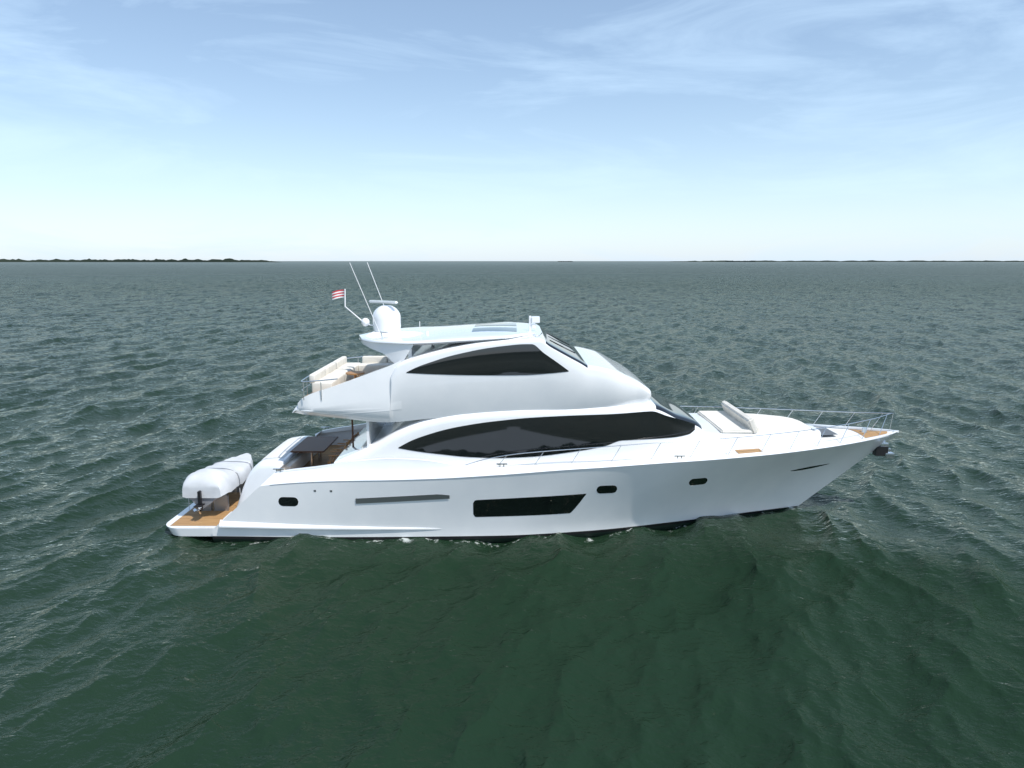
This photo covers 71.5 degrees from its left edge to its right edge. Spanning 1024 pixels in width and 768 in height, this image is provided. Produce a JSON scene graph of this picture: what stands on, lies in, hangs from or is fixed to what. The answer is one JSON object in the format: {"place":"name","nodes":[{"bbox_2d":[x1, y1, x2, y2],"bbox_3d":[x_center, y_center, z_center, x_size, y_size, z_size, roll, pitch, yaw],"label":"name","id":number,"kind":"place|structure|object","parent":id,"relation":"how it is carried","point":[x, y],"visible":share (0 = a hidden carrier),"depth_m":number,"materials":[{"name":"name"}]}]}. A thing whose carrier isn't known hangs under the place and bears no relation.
{"place":"outdoors","nodes":[
{"label":"outdoors","id":0,"kind":"place"},
{"bbox_2d":[0,258,274,261],"bbox_3d":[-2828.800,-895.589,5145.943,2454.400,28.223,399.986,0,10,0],"label":"shore","id":1,"kind":"structure","parent":0,"point":[128,260],"depth_m":5252.05,"materials":[{"name":"green"}]},
{"bbox_2d":[0,263,1023,767],"bbox_3d":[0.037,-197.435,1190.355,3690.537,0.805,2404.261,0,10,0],"label":"sea","id":2,"kind":"structure","parent":0,"point":[866,611],"depth_m":19.91,"materials":[{"name":"liquid"}]},
{"bbox_2d":[212,423,898,541],"bbox_3d":[1.943,3.256,24.209,22.146,3.429,6.240,0,10,0],"label":"hull","id":3,"kind":"object","parent":2,"relation":"in","point":[655,495],"visible":0.66,"depth_m":21.51,"materials":[{"name":"white paint"}]},
{"bbox_2d":[166,503,215,535],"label":"swim platform","id":4,"kind":"structure","parent":3,"relation":"attached to","point":[191,530],"depth_m":21.72,"materials":[{"name":"white plastic"}]},
{"bbox_2d":[170,488,240,525],"bbox_3d":[-9.705,3.925,24.325,1.610,0.001,5.040,0,10,0],"label":"swim platform deck","id":5,"kind":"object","parent":4,"relation":"on","point":[191,517],"visible":0.33,"depth_m":22.63,"materials":[{"name":"brown wood"}]},
{"bbox_2d":[197,494,229,510],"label":"wall","id":6,"kind":"structure","parent":5,"relation":"on","point":[221,503],"depth_m":23.12,"materials":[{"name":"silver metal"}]},
{"bbox_2d":[189,497,219,507],"bbox_3d":[-9.730,3.430,24.199,1.080,0.370,3.720,0,10,0],"label":"dinghy hull","id":7,"kind":"object","parent":6,"relation":"on","point":[207,501],"visible":0.13,"depth_m":22.36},
{"bbox_2d":[182,453,252,497],"bbox_3d":[-9.731,2.888,24.197,1.519,0.811,4.000,0,10,0],"label":"covered dinghy","id":8,"kind":"object","parent":7,"relation":"on","point":[209,481],"visible":0.98,"depth_m":22.52,"materials":[{"name":"white fabric"}]},
{"bbox_2d":[194,490,204,511],"bbox_3d":[-9.730,3.655,22.107,0.260,0.640,0.320,0,10,0],"label":"outboard motor","id":9,"kind":"object","parent":8,"relation":"attached to","point":[199,496],"visible":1,"depth_m":22.11,"materials":[{"name":"black paint"}]},
{"bbox_2d":[213,468,239,482],"bbox_3d":[-9.730,3.035,23.410,1.538,0.568,0.024,0,10,0],"label":"strap","id":10,"kind":"object","parent":8,"relation":"attached to","point":[228,469],"visible":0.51,"depth_m":23.36,"materials":[{"name":"grey fabric"}]},
{"bbox_2d":[214,461,251,469],"bbox_3d":[-9.730,2.892,24.725,1.374,0.434,0.024,0,10,0],"label":"strap","id":11,"kind":"object","parent":8,"relation":"attached to","point":[234,461],"visible":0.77,"depth_m":24.68,"materials":[{"name":"grey fabric"}]},
{"bbox_2d":[232,480,245,491],"bbox_3d":[-9.730,3.529,25.018,1.000,0.545,0.100,0,10,0],"label":"chock","id":12,"kind":"object","parent":5,"relation":"on","point":[240,486],"visible":0.21,"depth_m":24.99,"materials":[{"name":"silver metal"}]},
{"bbox_2d":[237,436,307,506],"bbox_3d":[-8.050,3.019,24.169,1.700,1.850,3.900,0,10,0],"label":"transom","id":13,"kind":"object","parent":3,"relation":"attached to","point":[261,471],"visible":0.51,"depth_m":22.50,"materials":[{"name":"white plastic"}]},
{"bbox_2d":[262,437,305,459],"bbox_3d":[-7.650,2.151,24.018,0.700,0.108,2.700,0,10,0],"label":"transom coaming","id":14,"kind":"object","parent":13,"relation":"on","point":[284,449],"visible":0.94,"depth_m":23.82,"materials":[{"name":"white plastic"}]},
{"bbox_2d":[278,497,297,505],"bbox_3d":[-6.703,3.033,24.171,0.614,0.291,5.842,0,10,0],"label":"porthole","id":15,"kind":"object","parent":3,"relation":"attached to","point":[287,501],"visible":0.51,"depth_m":21.31,"materials":[{"name":"black glass"}]},
{"bbox_2d":[302,445,343,467],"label":"cockpit deck","id":16,"kind":"structure","parent":3,"relation":"attached to","point":[325,457],"depth_m":25.08,"materials":[{"name":"brown wood"}]},
{"bbox_2d":[284,453,316,469],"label":"wall","id":17,"kind":"structure","parent":16,"relation":"on","point":[299,460],"depth_m":23.44,"materials":[{"name":"white plastic"}]},
{"bbox_2d":[290,436,337,452],"bbox_3d":[-6.650,2.035,24.049,1.100,0.050,2.000,0,10,0],"label":"table top","id":18,"kind":"object","parent":16,"relation":"on","point":[315,444],"visible":1,"depth_m":23.91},
{"bbox_2d":[266,429,361,479],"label":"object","id":19,"kind":"structure","parent":16,"relation":"on","point":[343,435],"depth_m":26.76,"materials":[{"name":"white plastic"}]},
{"bbox_2d":[310,453,321,466],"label":"table legs","id":20,"kind":"object","parent":16,"relation":"on","point":[312,459],"visible":0.6,"depth_m":23.62,"materials":[{"name":"silver metal"}]},
{"bbox_2d":[328,442,347,463],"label":"stairs","id":21,"kind":"structure","parent":16,"relation":"on","point":[333,459],"depth_m":23.18,"materials":[{"name":"brown wood"}]},
{"bbox_2d":[332,439,351,456],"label":"stairs","id":22,"kind":"structure","parent":16,"relation":"on","point":[339,453],"depth_m":23.75,"materials":[{"name":"brown wood"}]},
{"bbox_2d":[337,432,358,450],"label":"stairs","id":23,"kind":"structure","parent":16,"relation":"on","point":[355,435],"depth_m":24.58,"materials":[{"name":"brown wood"}]},
{"bbox_2d":[351,419,353,446],"bbox_3d":[-5.050,1.890,22.603,0.060,2.230,0.060,0,10,0],"label":"support pole","id":24,"kind":"object","parent":16,"relation":"on","point":[352,433],"visible":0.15,"depth_m":22.53,"materials":[{"name":"silver metal"}]},
{"bbox_2d":[366,421,386,446],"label":"support pillar","id":25,"kind":"structure","parent":16,"relation":"on","point":[373,429],"depth_m":22.02,"materials":[{"name":"white plastic"}]},
{"bbox_2d":[219,520,440,529],"bbox_3d":[-5.500,3.808,24.305,6.700,0.330,5.831,0,10,0],"label":"rub rail","id":26,"kind":"object","parent":3,"relation":"attached to","point":[229,524],"visible":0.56,"depth_m":21.48,"materials":[{"name":"white plastic"}]},
{"bbox_2d":[356,494,449,503],"bbox_3d":[-3.263,2.919,24.151,2.806,0.310,6.051,0,10,0],"label":"vent","id":27,"kind":"object","parent":3,"relation":"attached to","point":[398,498],"visible":0.54,"depth_m":21.19,"materials":[{"name":"silver metal"}]},
{"bbox_2d":[334,392,703,465],"bbox_3d":[0.303,1.151,23.845,11.392,1.902,5.248,0,10,0],"label":"deckhouse","id":28,"kind":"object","parent":3,"relation":"on","point":[503,437],"depth_m":21.36,"materials":[{"name":"white plastic"}]},
{"bbox_2d":[292,324,650,421],"bbox_3d":[-1.142,-0.533,23.554,10.958,2.567,5.340,0,10,0],"label":"flybridge superstructure","id":29,"kind":"object","parent":28,"relation":"on","point":[590,378],"visible":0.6,"depth_m":21.08,"materials":[{"name":"white paint"}]},
{"bbox_2d":[312,363,360,392],"bbox_3d":[-5.815,-0.215,23.888,0.630,0.420,4.350,0,10,0],"label":"sofa","id":30,"kind":"object","parent":29,"relation":"on","point":[339,373],"visible":0.48,"depth_m":23.00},
{"bbox_2d":[301,355,371,381],"bbox_3d":[-5.748,-0.543,23.552,1.200,0.136,5.231,0,10,0],"label":"railing","id":31,"kind":"object","parent":29,"relation":"attached to","point":[327,379],"visible":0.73,"depth_m":21.01,"materials":[{"name":"silver metal"}]},
{"bbox_2d":[298,357,401,413],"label":"fly wings","id":32,"kind":"object","parent":29,"relation":"on","point":[371,389],"visible":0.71,"depth_m":21.07},
{"bbox_2d":[309,368,325,382],"bbox_3d":[-6.105,-0.269,22.382,0.190,0.280,1.400,0,10,0],"label":"cushion","id":33,"kind":"object","parent":32,"relation":"on","point":[319,374],"visible":0.95,"depth_m":22.09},
{"bbox_2d":[322,362,336,374],"bbox_3d":[-6.105,-0.516,23.811,0.190,0.280,1.400,0,10,0],"label":"seat back","id":34,"kind":"object","parent":32,"relation":"on","point":[331,367],"visible":0.77,"depth_m":23.68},
{"bbox_2d":[333,356,346,367],"bbox_3d":[-6.105,-0.764,25.239,0.190,0.280,1.400,0,10,0],"label":"seat back","id":35,"kind":"object","parent":32,"relation":"on","point":[341,361],"visible":0.79,"depth_m":25.12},
{"bbox_2d":[362,356,386,362],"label":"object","id":36,"kind":"object","parent":32,"relation":"on","point":[374,359],"visible":0.92,"depth_m":25.83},
{"bbox_2d":[408,345,422,357],"bbox_3d":[-3.050,-0.760,23.515,0.100,1.620,4.400,0,10,0],"label":"support","id":37,"kind":"object","parent":32,"relation":"on","point":[414,350],"visible":0.14,"depth_m":21.88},
{"bbox_2d":[346,371,364,377],"bbox_3d":[-5.000,-0.086,22.718,0.600,0.575,0.600,0,10,0],"label":"table","id":38,"kind":"object","parent":29,"relation":"on","point":[355,373],"visible":0.74,"depth_m":22.65,"materials":[{"name":"brown wood"}]},
{"bbox_2d":[358,363,393,375],"bbox_3d":[-4.525,-0.531,25.711,1.950,0.420,0.650,0,10,0],"label":"sofa","id":39,"kind":"object","parent":29,"relation":"on","point":[366,368],"visible":0.38,"depth_m":25.38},
{"bbox_2d":[360,339,413,362],"bbox_3d":[-3.959,-1.313,23.419,2.091,0.641,4.800,0,10,0],"label":"roof support","id":40,"kind":"object","parent":29,"relation":"on","point":[394,353],"visible":0.42,"depth_m":21.24,"materials":[{"name":"white plastic"}]},
{"bbox_2d":[359,322,541,344],"bbox_3d":[-2.039,-1.678,23.356,5.958,0.428,5.100,0,10,0],"label":"hardtop","id":41,"kind":"object","parent":29,"relation":"on","point":[451,334],"visible":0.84,"depth_m":21.73,"materials":[{"name":"white plastic"}]},
{"bbox_2d":[349,263,381,337],"bbox_3d":[-4.460,-2.491,21.845,0.964,2.447,0.024,-2,10,-12],"label":"antenna","id":42,"kind":"object","parent":41,"relation":"on","point":[364,298],"visible":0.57,"depth_m":21.80,"materials":[{"name":"white"}]},
{"bbox_2d":[361,318,369,325],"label":"dome","id":43,"kind":"structure","parent":41,"relation":"on","point":[365,321],"depth_m":23.20,"materials":[{"name":"white plastic"}]},
{"bbox_2d":[367,262,383,304],"bbox_3d":[-4.510,-2.952,24.506,0.964,2.447,0.024,2,10,12],"label":"antenna","id":44,"kind":"object","parent":41,"relation":"on","point":[375,283],"visible":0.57,"depth_m":24.45,"materials":[{"name":"white"}]},
{"bbox_2d":[366,329,424,335],"bbox_3d":[-3.850,-1.635,23.363,2.000,0.274,1.100,0,10,0],"label":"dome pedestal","id":45,"kind":"object","parent":41,"relation":"on","point":[403,332],"visible":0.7,"depth_m":22.95,"materials":[{"name":"white plastic"}]},
{"bbox_2d":[372,305,400,331],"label":"radar dome","id":46,"kind":"structure","parent":45,"relation":"on","point":[387,318],"depth_m":22.92,"materials":[{"name":"white plastic"}]},
{"bbox_2d":[344,289,372,325],"bbox_3d":[-4.983,-2.489,23.215,0.974,1.222,0.044,0,10,0],"label":"flagpole","id":47,"kind":"object","parent":46,"relation":"attached to","point":[348,309],"visible":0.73,"depth_m":23.19,"materials":[{"name":"white metal"}]},
{"bbox_2d":[332,290,343,299],"bbox_3d":[-5.651,-2.903,23.144,0.398,0.340,0.052,-1,10,-7],"label":"flag","id":48,"kind":"object","parent":47,"relation":"attached to","point":[337,294],"visible":1,"depth_m":23.14,"materials":[{"name":"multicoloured fabric"}]},
{"bbox_2d":[369,300,397,303],"bbox_3d":[-4.200,-2.675,23.183,1.240,0.090,0.140,7,12,34],"label":"radar antenna","id":49,"kind":"object","parent":46,"relation":"on","point":[383,301],"visible":1,"depth_m":23.11,"materials":[{"name":"white plastic"}]},
{"bbox_2d":[472,323,516,331],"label":"skylights","id":50,"kind":"object","parent":41,"relation":"on","point":[495,328],"visible":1,"depth_m":22.66,"materials":[{"name":"white glass"}]},
{"bbox_2d":[529,316,539,330],"bbox_3d":[0.700,-1.865,22.308,0.340,0.550,0.200,0,10,0],"label":"searchlight","id":51,"kind":"object","parent":41,"relation":"on","point":[534,319],"visible":0.88,"depth_m":22.22,"materials":[{"name":"white plastic"}]},
{"bbox_2d":[406,344,567,374],"bbox_3d":[-0.718,-1.162,23.445,4.762,0.920,5.360,0,10,0],"label":"glass","id":52,"kind":"object","parent":29,"relation":"on","point":[525,359],"visible":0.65,"depth_m":20.83,"materials":[{"name":"black glass"}]},
{"bbox_2d":[473,494,585,516],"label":"hull window","id":53,"kind":"structure","parent":3,"relation":"in","point":[548,505],"depth_m":21.43,"materials":[{"name":"black glass"}]},
{"bbox_2d":[272,436,886,484],"bbox_3d":[2.699,2.494,21.603,19.815,0.916,1.559,-1,10,-7],"label":"knuckle line","id":54,"kind":"object","parent":3,"relation":"attached to","point":[575,469],"visible":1,"depth_m":21.03,"materials":[{"name":"grey"}]},
{"bbox_2d":[597,485,616,493],"bbox_3d":[2.856,2.705,24.114,0.636,0.279,5.676,0,10,0],"label":"porthole","id":55,"kind":"object","parent":3,"relation":"attached to","point":[606,489],"visible":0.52,"depth_m":21.40,"materials":[{"name":"black glass"}]},
{"bbox_2d":[500,427,891,465],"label":"deck","id":56,"kind":"structure","parent":3,"relation":"on","point":[850,435],"depth_m":22.50,"materials":[{"name":"white"}]},
{"bbox_2d":[466,406,893,464],"bbox_3d":[5.665,1.466,23.900,14.237,1.021,5.666,0,10,0],"label":"bow rail","id":57,"kind":"object","parent":56,"relation":"on","point":[708,439],"visible":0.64,"depth_m":21.74,"materials":[{"name":"silver metal"}]},
{"bbox_2d":[689,413,820,450],"bbox_3d":[7.800,1.516,23.909,4.700,0.620,3.660,0,10,0],"label":"trunk","id":58,"kind":"object","parent":56,"relation":"on","point":[711,431],"visible":0.41,"depth_m":22.42,"materials":[{"name":"white plastic"}]},
{"bbox_2d":[697,411,752,433],"bbox_3d":[7.100,1.260,23.864,1.000,0.120,3.000,0,10,0],"label":"seat","id":59,"kind":"object","parent":58,"relation":"on","point":[723,421],"visible":1,"depth_m":23.46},
{"bbox_2d":[721,401,757,433],"bbox_3d":[7.594,1.085,23.834,0.354,0.516,3.000,0,10,0],"label":"backrest","id":60,"kind":"object","parent":58,"relation":"on","point":[743,418],"visible":0.88,"depth_m":23.30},
{"bbox_2d":[745,413,810,432],"bbox_3d":[8.825,1.312,23.873,2.050,0.243,2.776,0,10,0],"label":"sunpad","id":61,"kind":"object","parent":58,"relation":"on","point":[769,424],"visible":0.84,"depth_m":23.32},
{"bbox_2d":[811,428,837,434],"bbox_3d":[10.050,1.462,23.899,1.400,0.262,1.240,0,10,0],"label":"deck hatch","id":62,"kind":"object","parent":58,"relation":"on","point":[828,432],"visible":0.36,"depth_m":23.73,"materials":[{"name":"grey"}]},
{"bbox_2d":[735,429,887,453],"bbox_3d":[9.775,1.679,23.937,5.650,0.183,4.682,0,10,0],"label":"teak decking","id":63,"kind":"object","parent":56,"relation":"on","point":[868,434],"visible":0.7,"depth_m":23.56,"materials":[{"name":"brown wood"}]},
{"bbox_2d":[689,478,706,484],"bbox_3d":[5.732,2.622,24.100,0.614,0.267,4.788,0,10,0],"label":"porthole","id":64,"kind":"object","parent":3,"relation":"attached to","point":[699,481],"visible":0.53,"depth_m":21.88,"materials":[{"name":"black glass"}]},
{"bbox_2d":[792,464,826,470],"bbox_3d":[9.705,2.562,24.089,1.515,0.127,2.453,0,10,0],"label":"bow slot","id":65,"kind":"object","parent":3,"relation":"attached to","point":[808,467],"visible":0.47,"depth_m":23.12,"materials":[{"name":"black glass"}]},
{"bbox_2d":[872,446,887,455],"bbox_3d":[12.450,2.246,24.035,0.400,0.320,0.240,0,10,0],"label":"anchor pocket","id":66,"kind":"object","parent":3,"relation":"attached to","point":[880,451],"visible":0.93,"depth_m":23.92,"materials":[{"name":"black metal"}]},
{"bbox_2d":[880,443,894,457],"bbox_3d":[12.585,2.236,24.033,0.570,0.500,0.320,0,10,0],"label":"anchor","id":67,"kind":"object","parent":3,"relation":"attached to","point":[889,454],"visible":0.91,"depth_m":23.93,"materials":[{"name":"silver metal"}]},
{"bbox_2d":[0,261,1023,263],"bbox_3d":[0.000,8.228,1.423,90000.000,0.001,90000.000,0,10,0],"label":"horizon","id":68,"kind":"structure","parent":0,"point":[465,262],"depth_m":3959.96,"materials":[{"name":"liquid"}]},
{"bbox_2d":[0,0,1023,260],"label":"sky","id":69,"kind":"structure","parent":0,"point":[269,130],"materials":[{"name":"blue"}]},
{"bbox_2d":[723,260,755,261],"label":"shore","id":70,"kind":"structure","parent":0,"point":[739,261],"depth_m":6443.71,"materials":[{"name":"green plant"}]},
{"bbox_2d":[673,260,1023,261],"bbox_3d":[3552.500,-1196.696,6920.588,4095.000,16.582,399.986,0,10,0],"label":"shore","id":71,"kind":"structure","parent":0,"point":[859,261],"depth_m":7007.44,"materials":[{"name":"green plant"}]}
]}

